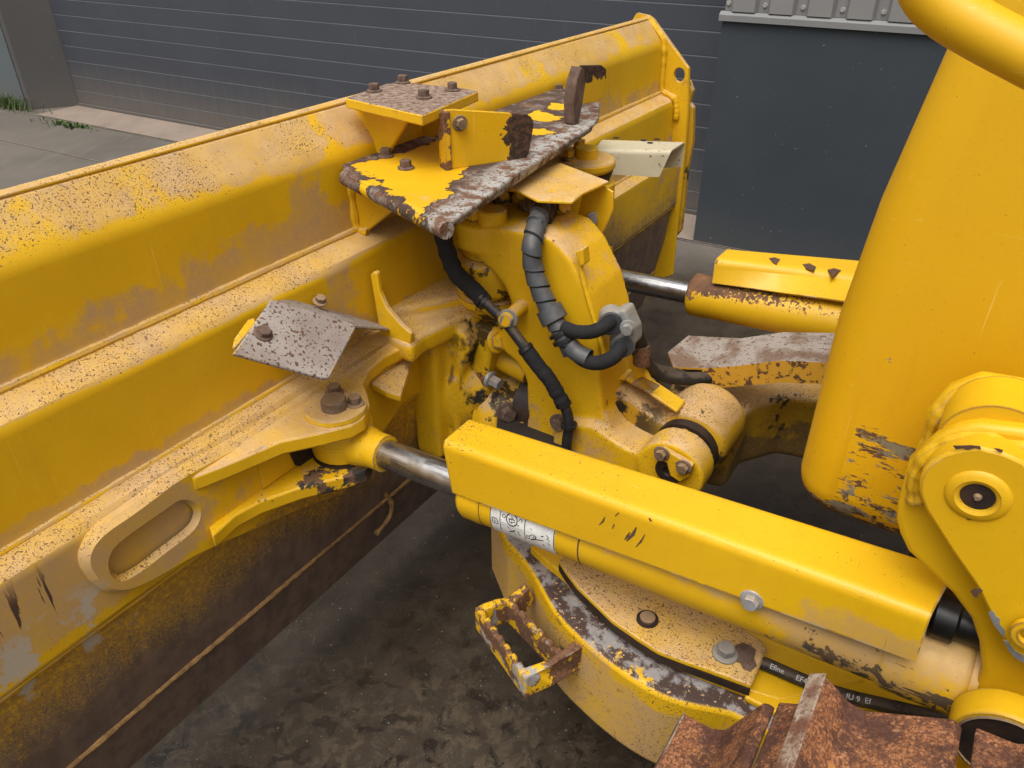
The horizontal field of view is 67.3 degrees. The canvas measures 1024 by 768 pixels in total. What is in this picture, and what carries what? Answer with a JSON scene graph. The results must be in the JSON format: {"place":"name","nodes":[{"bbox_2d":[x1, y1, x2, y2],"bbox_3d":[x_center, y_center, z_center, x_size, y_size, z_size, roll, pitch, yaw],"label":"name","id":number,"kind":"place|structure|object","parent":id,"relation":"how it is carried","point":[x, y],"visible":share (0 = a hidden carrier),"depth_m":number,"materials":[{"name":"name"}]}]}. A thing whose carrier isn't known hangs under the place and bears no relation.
{"place":"outdoors","nodes":[
{"label":"outdoors","id":0,"kind":"place"},
{"bbox_2d":[0,106,909,767],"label":"ground","id":1,"kind":"structure","parent":0,"point":[420,644],"depth_m":2.09,"materials":[{"name":"concrete"}]},
{"bbox_2d":[0,92,51,112],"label":"grass","id":2,"kind":"structure","parent":1,"relation":"on","point":[7,104],"depth_m":7.41,"materials":[{"name":"green plant"}]},
{"bbox_2d":[30,117,96,131],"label":"weeds","id":3,"kind":"object","parent":1,"relation":"on","point":[66,124],"visible":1,"depth_m":6.88,"materials":[{"name":"green plant"}]},
{"bbox_2d":[0,108,735,249],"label":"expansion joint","id":4,"kind":"object","parent":1,"relation":"on","point":[173,141],"depth_m":6.36,"materials":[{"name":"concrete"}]},
{"bbox_2d":[36,105,752,251],"bbox_3d":[-0.441,-1.472,5.574,9.020,0.001,0.490,17,36,24],"label":"apron","id":5,"kind":"object","parent":1,"relation":"on","point":[162,129],"visible":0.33,"depth_m":6.92,"materials":[{"name":"concrete"}]},
{"bbox_2d":[0,0,946,260],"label":"warehouse","id":6,"kind":"structure","parent":1,"relation":"on","point":[806,113],"depth_m":4.71,"materials":[{"name":"metal"}]},
{"bbox_2d":[49,0,729,214],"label":"roller door","id":7,"kind":"structure","parent":6,"relation":"in","point":[212,64],"depth_m":5.95,"materials":[{"name":"metal"}]},
{"bbox_2d":[0,0,1023,767],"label":"bulldozer","id":8,"kind":"object","parent":1,"relation":"on","point":[264,382],"visible":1,"depth_m":1.41,"materials":[{"name":"paint"}]},
{"bbox_2d":[264,515,862,767],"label":"grit","id":9,"kind":"object","parent":1,"relation":"on","point":[386,674],"visible":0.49,"depth_m":2.06,"materials":[{"name":"grey gravel"}]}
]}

